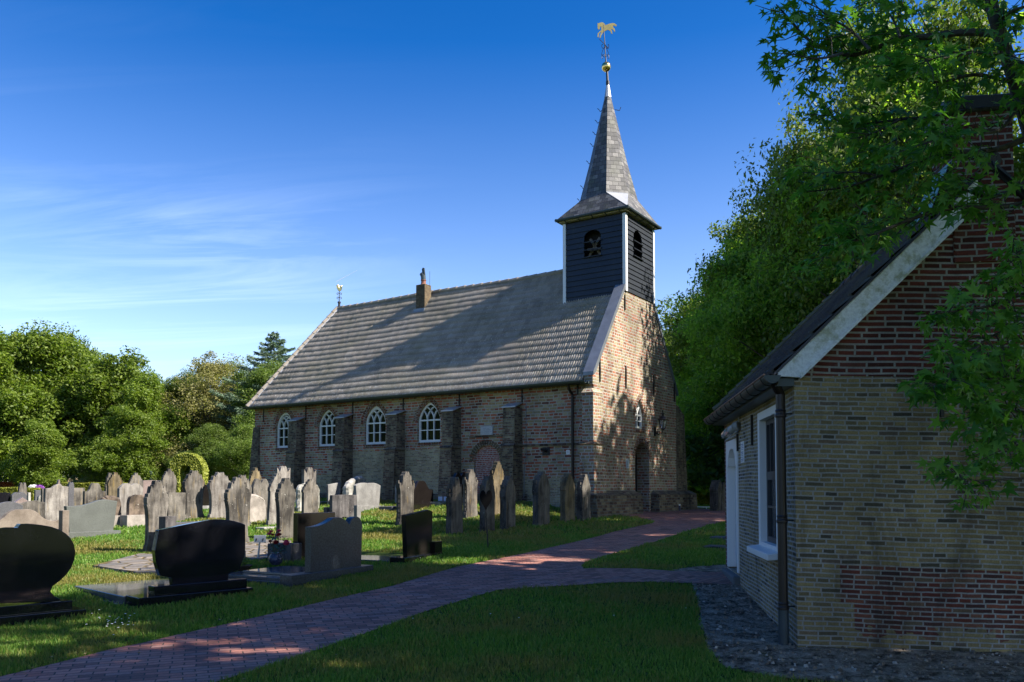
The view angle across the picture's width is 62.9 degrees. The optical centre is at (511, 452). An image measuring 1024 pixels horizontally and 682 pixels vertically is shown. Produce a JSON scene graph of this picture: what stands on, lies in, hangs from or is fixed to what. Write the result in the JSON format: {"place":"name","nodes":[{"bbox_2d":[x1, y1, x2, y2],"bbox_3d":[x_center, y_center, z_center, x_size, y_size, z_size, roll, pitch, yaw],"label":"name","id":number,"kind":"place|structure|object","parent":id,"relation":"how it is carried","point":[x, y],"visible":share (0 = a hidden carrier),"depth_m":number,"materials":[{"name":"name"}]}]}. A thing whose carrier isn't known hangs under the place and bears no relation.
{"place":"outdoors","nodes":[
{"label":"outdoors","id":0,"kind":"place"},
{"bbox_2d":[0,508,724,681],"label":"brick path","id":1,"kind":"structure","parent":0,"point":[215,653],"depth_m":9.62,"materials":[{"name":"red brick"}]},
{"bbox_2d":[0,498,866,681],"bbox_3d":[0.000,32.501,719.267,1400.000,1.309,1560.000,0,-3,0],"label":"ground","id":2,"kind":"structure","parent":0,"point":[363,552],"depth_m":9.54,"materials":[{"name":"green plant"}]},
{"bbox_2d":[0,501,22,517],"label":"headstone","id":3,"kind":"object","parent":2,"relation":"on","point":[5,507],"visible":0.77,"depth_m":20.85,"materials":[{"name":"grey stone"}]},
{"bbox_2d":[0,487,41,500],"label":"hedge","id":4,"kind":"object","parent":2,"relation":"on","point":[10,490],"visible":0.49,"depth_m":40.61,"materials":[{"name":"green plant"}]},
{"bbox_2d":[0,324,42,481],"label":"broadleaf tree","id":5,"kind":"object","parent":2,"relation":"on","point":[23,368],"visible":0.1,"depth_m":61.64,"materials":[{"name":"green plant"}]},
{"bbox_2d":[0,509,58,528],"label":"headstone","id":6,"kind":"object","parent":2,"relation":"on","point":[12,518],"visible":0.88,"depth_m":18.10,"materials":[{"name":"brown stone"}]},
{"bbox_2d":[19,500,44,518],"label":"headstone","id":7,"kind":"object","parent":2,"relation":"on","point":[37,506],"visible":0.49,"depth_m":22.69,"materials":[{"name":"stone"}]},
{"bbox_2d":[0,325,65,475],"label":"broadleaf tree","id":8,"kind":"object","parent":2,"relation":"on","point":[5,359],"visible":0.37,"depth_m":59.11,"materials":[{"name":"green plant"}]},
{"bbox_2d":[0,416,78,487],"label":"broadleaf tree","id":9,"kind":"object","parent":2,"relation":"on","point":[37,454],"visible":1,"depth_m":49.10,"materials":[{"name":"green plant"}]},
{"bbox_2d":[0,524,85,626],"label":"rounded black grave","id":10,"kind":"object","parent":2,"relation":"on","point":[36,562],"visible":0.94,"depth_m":9.76,"materials":[{"name":"stone"}]},
{"bbox_2d":[0,319,95,481],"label":"broadleaf tree","id":11,"kind":"object","parent":2,"relation":"on","point":[59,359],"visible":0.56,"depth_m":60.79,"materials":[{"name":"green plant"}]},
{"bbox_2d":[43,484,68,520],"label":"headstone","id":12,"kind":"object","parent":2,"relation":"on","point":[55,498],"visible":0.76,"depth_m":23.10,"materials":[{"name":"stone"}]},
{"bbox_2d":[59,510,68,535],"bbox_3d":[-9.759,1.690,18.209,0.160,0.851,0.148,-2,-3,33],"label":"stone post","id":13,"kind":"object","parent":2,"relation":"on","point":[64,521],"visible":0.6,"depth_m":18.17,"materials":[{"name":"beige stone"}]},
{"bbox_2d":[67,482,73,505],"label":"headstone","id":14,"kind":"object","parent":2,"relation":"on","point":[70,485],"visible":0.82,"depth_m":26.52,"materials":[{"name":"grey stone"}]},
{"bbox_2d":[14,482,127,490],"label":"hedge","id":15,"kind":"object","parent":2,"relation":"on","point":[85,485],"visible":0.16,"depth_m":49.62,"materials":[{"name":"green plant"}]},
{"bbox_2d":[41,350,117,481],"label":"broadleaf tree","id":16,"kind":"object","parent":2,"relation":"on","point":[72,442],"visible":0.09,"depth_m":60.79,"materials":[{"name":"green plant"}]},
{"bbox_2d":[74,488,84,505],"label":"headstone","id":17,"kind":"object","parent":2,"relation":"on","point":[78,496],"visible":0.39,"depth_m":27.31,"materials":[{"name":"stone"}]},
{"bbox_2d":[60,331,102,479],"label":"broadleaf tree","id":18,"kind":"object","parent":2,"relation":"on","point":[88,346],"visible":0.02,"depth_m":66.25,"materials":[{"name":"green plant"}]},
{"bbox_2d":[70,467,103,482],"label":"bush","id":19,"kind":"object","parent":2,"relation":"on","point":[82,480],"visible":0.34,"depth_m":52.78,"materials":[{"name":"green plant"}]},
{"bbox_2d":[64,499,120,537],"bbox_3d":[-9.885,1.625,19.630,0.248,1.026,1.377,-2,-3,33],"label":"headstone","id":20,"kind":"object","parent":2,"relation":"on","point":[93,518],"visible":0.57,"depth_m":19.61,"materials":[{"name":"grey stone"}]},
{"bbox_2d":[83,483,105,503],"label":"headstone","id":21,"kind":"object","parent":2,"relation":"on","point":[93,492],"visible":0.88,"depth_m":26.14,"materials":[{"name":"stone"}]},
{"bbox_2d":[100,495,120,525],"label":"headstone","id":22,"kind":"object","parent":2,"relation":"on","point":[118,511],"visible":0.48,"depth_m":22.00,"materials":[{"name":"stone"}]},
{"bbox_2d":[106,472,122,496],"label":"headstone","id":23,"kind":"object","parent":2,"relation":"on","point":[114,482],"visible":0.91,"depth_m":29.38,"materials":[{"name":"beige stone"}]},
{"bbox_2d":[68,404,170,482],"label":"broadleaf tree","id":24,"kind":"object","parent":2,"relation":"on","point":[121,447],"visible":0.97,"depth_m":52.18,"materials":[{"name":"green plant"}]},
{"bbox_2d":[51,345,196,481],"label":"broadleaf tree","id":25,"kind":"object","parent":2,"relation":"on","point":[94,385],"visible":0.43,"depth_m":60.26,"materials":[{"name":"green plant"}]},
{"bbox_2d":[93,553,156,574],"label":"crazy paving","id":26,"kind":"structure","parent":2,"relation":"on","point":[140,563],"depth_m":14.15,"materials":[{"name":"beige stone"}]},
{"bbox_2d":[117,483,142,514],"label":"headstone","id":27,"kind":"object","parent":2,"relation":"on","point":[125,491],"visible":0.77,"depth_m":23.02,"materials":[{"name":"stone"}]},
{"bbox_2d":[120,495,144,526],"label":"headstone","id":28,"kind":"object","parent":2,"relation":"on","point":[135,514],"visible":0.66,"depth_m":22.03,"materials":[{"name":"stone"}]},
{"bbox_2d":[102,364,197,479],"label":"broadleaf tree","id":29,"kind":"object","parent":2,"relation":"on","point":[141,393],"visible":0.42,"depth_m":59.04,"materials":[{"name":"green plant"}]},
{"bbox_2d":[143,480,168,552],"bbox_3d":[-7.062,1.332,16.590,0.120,1.547,0.477,-2,-3,33],"label":"headstone","id":30,"kind":"object","parent":2,"relation":"on","point":[156,501],"visible":0.69,"depth_m":16.49,"materials":[{"name":"stone"}]},
{"bbox_2d":[74,519,252,607],"bbox_3d":[-4.955,1.520,11.767,2.190,1.184,1.663,-2,-3,44],"label":"black grave","id":31,"kind":"object","parent":2,"relation":"on","point":[197,559],"visible":0.77,"depth_m":11.16,"materials":[{"name":"stone"}]},
{"bbox_2d":[161,469,176,492],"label":"headstone","id":32,"kind":"object","parent":2,"relation":"on","point":[169,481],"visible":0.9,"depth_m":30.51,"materials":[{"name":"stone"}]},
{"bbox_2d":[167,493,185,520],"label":"headstone","id":33,"kind":"object","parent":2,"relation":"on","point":[177,504],"visible":0.58,"depth_m":23.15,"materials":[{"name":"stone"}]},
{"bbox_2d":[159,516,196,528],"bbox_3d":[-6.405,1.684,16.690,0.220,0.838,1.300,-2,-3,33],"label":"dark grave","id":34,"kind":"object","parent":2,"relation":"on","point":[166,521],"visible":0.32,"depth_m":16.19,"materials":[{"name":"stone"}]},
{"bbox_2d":[168,452,208,492],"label":"ivy arch","id":35,"kind":"structure","parent":2,"relation":"on","point":[180,463],"depth_m":43.64,"materials":[{"name":"green plant"}]},
{"bbox_2d":[159,366,217,475],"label":"broadleaf tree","id":36,"kind":"object","parent":2,"relation":"on","point":[170,387],"visible":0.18,"depth_m":63.60,"materials":[{"name":"green plant"}]},
{"bbox_2d":[182,470,204,518],"bbox_3d":[-9.256,1.294,24.316,0.120,1.533,0.672,-2,-3,33],"label":"headstone","id":37,"kind":"object","parent":2,"relation":"on","point":[193,484],"visible":0.81,"depth_m":24.26,"materials":[{"name":"stone"}]},
{"bbox_2d":[147,350,249,476],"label":"broadleaf tree","id":38,"kind":"object","parent":2,"relation":"on","point":[212,373],"visible":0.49,"depth_m":60.36,"materials":[{"name":"green plant"}]},
{"bbox_2d":[163,422,241,481],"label":"broadleaf tree","id":39,"kind":"object","parent":2,"relation":"on","point":[211,435],"visible":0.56,"depth_m":53.47,"materials":[{"name":"green plant"}]},
{"bbox_2d":[203,484,208,508],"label":"headstone","id":40,"kind":"object","parent":2,"relation":"on","point":[205,499],"visible":0.18,"depth_m":29.24,"materials":[{"name":"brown stone"}]},
{"bbox_2d":[207,472,229,518],"bbox_3d":[-8.576,1.323,24.505,0.120,1.478,0.750,-2,-3,33],"label":"headstone","id":41,"kind":"object","parent":2,"relation":"on","point":[217,484],"visible":0.64,"depth_m":24.39,"materials":[{"name":"stone"}]},
{"bbox_2d":[195,358,250,480],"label":"broadleaf tree","id":42,"kind":"object","parent":2,"relation":"on","point":[237,374],"visible":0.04,"depth_m":65.88,"materials":[{"name":"green plant"}]},
{"bbox_2d":[203,421,254,478],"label":"broadleaf tree","id":43,"kind":"object","parent":2,"relation":"on","point":[237,455],"visible":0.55,"depth_m":51.52,"materials":[{"name":"green plant"}]},
{"bbox_2d":[224,477,250,542],"bbox_3d":[-5.922,1.324,18.020,0.120,1.583,0.603,-2,-3,33],"label":"headstone","id":44,"kind":"object","parent":2,"relation":"on","point":[237,494],"visible":0.69,"depth_m":17.98,"materials":[{"name":"stone"}]},
{"bbox_2d":[238,475,251,525],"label":"headstone","id":45,"kind":"object","parent":2,"relation":"on","point":[246,480],"visible":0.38,"depth_m":21.95,"materials":[{"name":"stone"}]},
{"bbox_2d":[208,331,295,470],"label":"spruce tree","id":46,"kind":"object","parent":2,"relation":"on","point":[264,353],"visible":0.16,"depth_m":59.38,"materials":[{"name":"green plant"}]},
{"bbox_2d":[226,357,284,443],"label":"broadleaf tree","id":47,"kind":"object","parent":2,"relation":"on","point":[261,377],"visible":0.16,"depth_m":57.26,"materials":[{"name":"green plant"}]},
{"bbox_2d":[249,468,261,484],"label":"headstone","id":48,"kind":"object","parent":2,"relation":"on","point":[254,474],"visible":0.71,"depth_m":25.93,"materials":[{"name":"beige stone"}]},
{"bbox_2d":[250,494,265,522],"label":"headstone","id":49,"kind":"object","parent":2,"relation":"on","point":[257,507],"visible":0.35,"depth_m":23.27,"materials":[{"name":"stone"}]},
{"bbox_2d":[251,479,268,518],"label":"headstone","id":50,"kind":"object","parent":2,"relation":"on","point":[259,488],"visible":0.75,"depth_m":24.09,"materials":[{"name":"stone"}]},
{"bbox_2d":[254,535,265,557],"bbox_3d":[-4.554,1.746,15.110,0.208,0.495,0.056,0,-3,-9],"label":"metal marker","id":51,"kind":"object","parent":2,"relation":"on","point":[259,539],"visible":0.96,"depth_m":15.10,"materials":[{"name":"grey metal"}]},
{"bbox_2d":[245,539,290,560],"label":"crazy paving","id":52,"kind":"structure","parent":2,"relation":"on","point":[251,549],"depth_m":16.57,"materials":[{"name":"beige stone"}]},
{"bbox_2d":[266,473,280,525],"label":"headstone","id":53,"kind":"object","parent":2,"relation":"on","point":[271,503],"visible":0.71,"depth_m":22.22,"materials":[{"name":"stone"}]},
{"bbox_2d":[275,466,289,477],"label":"headstone","id":54,"kind":"object","parent":2,"relation":"on","point":[283,471],"visible":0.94,"depth_m":28.01,"materials":[{"name":"stone"}]},
{"bbox_2d":[267,542,301,562],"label":"headstone","id":55,"kind":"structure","parent":2,"relation":"on","point":[293,550],"depth_m":14.89,"materials":[{"name":"grey stone"}]},
{"bbox_2d":[275,478,295,539],"bbox_3d":[-5.183,1.351,19.122,0.120,1.524,0.517,-2,-3,33],"label":"headstone","id":56,"kind":"object","parent":2,"relation":"on","point":[285,495],"visible":0.77,"depth_m":19.05,"materials":[{"name":"stone"}]},
{"bbox_2d":[228,517,372,587],"bbox_3d":[-3.462,1.561,13.263,1.700,1.074,1.901,-1,-3,28],"label":"blue grey grave","id":57,"kind":"object","parent":2,"relation":"on","point":[333,547],"visible":0.82,"depth_m":12.83,"materials":[{"name":"stone"}]},
{"bbox_2d":[262,529,289,564],"bbox_3d":[-3.956,1.590,14.029,0.467,0.589,0.356,1,-3,-27],"label":"rose vase","id":58,"kind":"object","parent":57,"relation":"on","point":[275,558],"visible":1,"depth_m":13.99,"materials":[{"name":"ceramic"}]},
{"bbox_2d":[295,483,319,511],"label":"headstone","id":59,"kind":"object","parent":2,"relation":"on","point":[298,503],"visible":0.42,"depth_m":26.89,"materials":[{"name":"white stone"}]},
{"bbox_2d":[302,467,315,483],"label":"headstone","id":60,"kind":"object","parent":2,"relation":"on","point":[308,473],"visible":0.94,"depth_m":27.81,"materials":[{"name":"stone"}]},
{"bbox_2d":[301,479,318,512],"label":"headstone","id":61,"kind":"object","parent":2,"relation":"on","point":[310,491],"visible":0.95,"depth_m":25.02,"materials":[{"name":"stone"}]},
{"bbox_2d":[293,512,334,558],"bbox_3d":[-3.704,1.612,15.686,0.130,0.959,0.946,-2,-3,33],"label":"headstone","id":62,"kind":"object","parent":2,"relation":"on","point":[301,521],"visible":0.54,"depth_m":15.38,"materials":[{"name":"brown stone"}]},
{"bbox_2d":[327,482,340,504],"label":"headstone","id":63,"kind":"object","parent":2,"relation":"on","point":[333,489],"visible":0.54,"depth_m":28.68,"materials":[{"name":"grey stone"}]},
{"bbox_2d":[330,495,356,517],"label":"headstone","id":64,"kind":"object","parent":2,"relation":"on","point":[341,506],"visible":0.8,"depth_m":24.03,"materials":[{"name":"stone"}]},
{"bbox_2d":[342,476,365,494],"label":"headstone","id":65,"kind":"object","parent":2,"relation":"on","point":[347,488],"visible":0.4,"depth_m":28.35,"materials":[{"name":"white stone"}]},
{"bbox_2d":[353,483,380,510],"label":"headstone","id":66,"kind":"object","parent":2,"relation":"on","point":[368,496],"visible":0.63,"depth_m":26.50,"materials":[{"name":"grey stone"}]},
{"bbox_2d":[361,510,441,562],"bbox_3d":[-2.512,1.591,15.765,1.950,1.020,1.528,-1,-3,22],"label":"slanted black grave","id":67,"kind":"object","parent":2,"relation":"on","point":[417,542],"visible":0.66,"depth_m":15.31,"materials":[{"name":"stone"}]},
{"bbox_2d":[395,472,414,525],"bbox_3d":[-2.873,1.293,22.517,0.140,1.544,0.637,-2,-3,33],"label":"headstone","id":68,"kind":"object","parent":2,"relation":"on","point":[405,485],"visible":0.91,"depth_m":22.41,"materials":[{"name":"stone"}]},
{"bbox_2d":[414,481,432,509],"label":"headstone","id":69,"kind":"object","parent":2,"relation":"on","point":[423,494],"visible":0.56,"depth_m":26.05,"materials":[{"name":"brown stone"}]},
{"bbox_2d":[446,477,462,534],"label":"headstone","id":70,"kind":"object","parent":2,"relation":"on","point":[454,510],"visible":0.98,"depth_m":20.18,"materials":[{"name":"stone"}]},
{"bbox_2d":[242,22,697,518],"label":"church","id":71,"kind":"structure","parent":2,"relation":"on","point":[555,375],"depth_m":28.42,"materials":[{"name":"brick"}]},
{"bbox_2d":[272,407,293,450],"bbox_3d":[-8.792,-0.898,32.487,1.318,1.697,0.200,-2,-3,33],"label":"window","id":72,"kind":"structure","parent":71,"relation":"in","point":[282,442],"depth_m":32.58,"materials":[{"name":"white paint"}]},
{"bbox_2d":[314,404,337,449],"bbox_3d":[-6.839,-0.951,31.220,1.358,1.693,0.200,-2,-3,33],"label":"window","id":73,"kind":"structure","parent":71,"relation":"in","point":[327,424],"depth_m":31.29,"materials":[{"name":"white paint"}]},
{"bbox_2d":[361,400,386,447],"bbox_3d":[-4.851,-1.009,29.925,1.378,1.694,0.200,-2,-3,33],"label":"window","id":74,"kind":"structure","parent":71,"relation":"in","point":[376,422],"depth_m":29.98,"materials":[{"name":"white paint"}]},
{"bbox_2d":[413,396,441,445],"bbox_3d":[-2.797,-1.066,28.593,1.378,1.693,0.200,-2,-3,33],"label":"window","id":75,"kind":"structure","parent":71,"relation":"in","point":[429,420],"depth_m":28.64,"materials":[{"name":"white paint"}]},
{"bbox_2d":[475,446,498,492],"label":"blocked doorway","id":76,"kind":"structure","parent":71,"relation":"in","point":[485,458],"depth_m":27.30,"materials":[{"name":"brick"}]},
{"bbox_2d":[633,394,646,432],"bbox_3d":[4.185,-1.296,27.820,0.200,1.285,1.074,-2,-3,33],"label":"window","id":77,"kind":"structure","parent":71,"relation":"in","point":[638,415],"depth_m":27.90,"materials":[{"name":"white paint"}]},
{"bbox_2d":[462,469,477,518],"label":"headstone","id":78,"kind":"object","parent":2,"relation":"on","point":[470,482],"visible":0.96,"depth_m":23.56,"materials":[{"name":"stone"}]},
{"bbox_2d":[480,490,491,546],"bbox_3d":[-0.544,1.419,17.442,0.261,1.253,0.038,0,-3,-3],"label":"heart marker","id":79,"kind":"object","parent":2,"relation":"on","point":[485,498],"visible":0.98,"depth_m":17.45,"materials":[{"name":"black metal"}]},
{"bbox_2d":[479,476,494,531],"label":"headstone","id":80,"kind":"object","parent":2,"relation":"on","point":[486,485],"visible":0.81,"depth_m":20.67,"materials":[{"name":"stone"}]},
{"bbox_2d":[490,461,503,514],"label":"headstone","id":81,"kind":"object","parent":2,"relation":"on","point":[497,474],"visible":0.62,"depth_m":23.99,"materials":[{"name":"beige stone"}]},
{"bbox_2d":[500,476,515,528],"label":"headstone","id":82,"kind":"object","parent":2,"relation":"on","point":[507,504],"visible":0.98,"depth_m":21.39,"materials":[{"name":"stone"}]},
{"bbox_2d":[532,471,549,525],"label":"headstone","id":83,"kind":"object","parent":2,"relation":"on","point":[541,499],"visible":0.98,"depth_m":22.22,"materials":[{"name":"stone"}]},
{"bbox_2d":[560,473,574,522],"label":"headstone","id":84,"kind":"object","parent":2,"relation":"on","point":[567,498],"visible":0.99,"depth_m":23.19,"materials":[{"name":"grey stone"}]},
{"bbox_2d":[577,474,590,520],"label":"headstone","id":85,"kind":"object","parent":2,"relation":"on","point":[583,498],"visible":0.98,"depth_m":23.66,"materials":[{"name":"stone"}]},
{"bbox_2d":[657,293,700,399],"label":"broadleaf tree","id":86,"kind":"object","parent":2,"relation":"on","point":[667,343],"visible":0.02,"depth_m":46.24,"materials":[{"name":"green plant"}]},
{"bbox_2d":[687,486,709,504],"bbox_3d":[9.161,1.987,37.195,2.859,0.974,0.814,0,-3,10],"label":"hedge","id":87,"kind":"object","parent":2,"relation":"on","point":[706,500],"visible":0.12,"depth_m":36.99,"materials":[{"name":"green plant"}]},
{"bbox_2d":[674,565,725,571],"bbox_3d":[3.338,1.939,13.892,1.236,0.064,1.427,-1,-3,20],"label":"soil strip","id":88,"kind":"object","parent":2,"relation":"on","point":[715,568],"visible":0.53,"depth_m":13.88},
{"bbox_2d":[673,342,728,485],"bbox_3d":[9.181,-1.628,40.208,5.809,8.593,5.596,1,-3,-23],"label":"broadleaf tree","id":89,"kind":"object","parent":2,"relation":"on","point":[684,377],"visible":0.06,"depth_m":39.04,"materials":[{"name":"green plant"}]},
{"bbox_2d":[685,399,724,498],"bbox_3d":[9.528,-0.191,33.418,7.737,5.557,6.243,-1,-3,27],"label":"bush","id":90,"kind":"object","parent":2,"relation":"on","point":[713,439],"visible":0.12,"depth_m":33.63,"materials":[{"name":"green plant"}]},
{"bbox_2d":[685,394,725,492],"bbox_3d":[8.612,0.003,37.007,5.598,5.436,6.938,1,-3,-22],"label":"bush","id":91,"kind":"object","parent":2,"relation":"on","point":[687,432],"visible":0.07,"depth_m":35.80,"materials":[{"name":"green plant"}]},
{"bbox_2d":[656,198,770,398],"bbox_3d":[11.790,-4.740,40.311,9.450,15.209,10.463,-1,-3,20],"label":"broadleaf tree","id":92,"kind":"object","parent":2,"relation":"on","point":[678,345],"visible":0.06,"depth_m":39.81,"materials":[{"name":"green plant"}]},
{"bbox_2d":[709,480,721,510],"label":"headstone","id":93,"kind":"object","parent":2,"relation":"on","point":[715,489],"visible":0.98,"depth_m":29.48,"materials":[{"name":"stone"}]},
{"bbox_2d":[663,228,797,479],"bbox_3d":[10.659,-3.539,36.564,7.521,12.283,9.393,-2,-3,38],"label":"broadleaf tree","id":94,"kind":"object","parent":2,"relation":"on","point":[714,382],"visible":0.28,"depth_m":34.80,"materials":[{"name":"green plant"}]},
{"bbox_2d":[687,104,842,400],"bbox_3d":[12.139,-5.783,34.445,8.911,16.930,9.866,-2,-4,45],"label":"broadleaf tree","id":95,"kind":"object","parent":2,"relation":"on","point":[802,129],"visible":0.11,"depth_m":33.99,"materials":[{"name":"green plant"}]},
{"bbox_2d":[677,131,897,395],"bbox_3d":[11.726,-4.970,32.046,10.082,14.913,9.711,1,-3,-26],"label":"broadleaf tree","id":96,"kind":"object","parent":2,"relation":"on","point":[724,316],"visible":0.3,"depth_m":31.32,"materials":[{"name":"green plant"}]},
{"bbox_2d":[691,583,1023,681],"bbox_3d":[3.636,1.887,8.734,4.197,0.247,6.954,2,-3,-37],"label":"gravel","id":97,"kind":"structure","parent":2,"relation":"on","point":[749,643],"depth_m":7.91,"materials":[{"name":"gravel"}]},
{"bbox_2d":[704,93,1023,651],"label":"cottage","id":98,"kind":"structure","parent":97,"relation":"on","point":[846,526],"depth_m":8.36,"materials":[{"name":"brick"}]},
{"bbox_2d":[747,404,777,560],"bbox_3d":[3.061,0.354,9.900,0.352,1.739,1.420,0,-3,7],"label":"window","id":99,"kind":"structure","parent":98,"relation":"in","point":[767,548],"depth_m":10.33,"materials":[{"name":"white paint"}]},
{"bbox_2d":[747,0,1023,512],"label":"sweetgum tree","id":100,"kind":"object","parent":97,"relation":"on","point":[973,379],"visible":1,"depth_m":6.59,"materials":[{"name":"green plant"}]},
{"bbox_2d":[768,18,988,307],"bbox_3d":[14.027,-6.537,30.713,9.086,18.074,11.348,0,-3,-7],"label":"broadleaf tree","id":101,"kind":"object","parent":2,"relation":"on","point":[793,204],"visible":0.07,"depth_m":29.65,"materials":[{"name":"green plant"}]},
{"bbox_2d":[750,0,1023,354],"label":"broadleaf tree","id":102,"kind":"object","parent":2,"relation":"on","point":[782,163],"visible":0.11,"depth_m":30.51,"materials":[{"name":"green plant"}]},
{"bbox_2d":[775,0,1023,320],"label":"broadleaf tree","id":103,"kind":"object","parent":2,"relation":"on","point":[949,22],"visible":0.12,"depth_m":27.77,"materials":[{"name":"green plant"}]},
{"bbox_2d":[1013,0,1023,181],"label":"broadleaf tree","id":104,"kind":"object","parent":2,"relation":"on","point":[1018,149],"visible":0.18,"depth_m":25.32,"materials":[{"name":"green plant"}]},
{"bbox_2d":[0,0,1023,477],"label":"sky","id":105,"kind":"structure","parent":0,"point":[181,181],"materials":[{"name":"blue"}]},
{"bbox_2d":[540,568,731,586],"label":"side path","id":106,"kind":"structure","parent":0,"point":[591,576],"depth_m":12.91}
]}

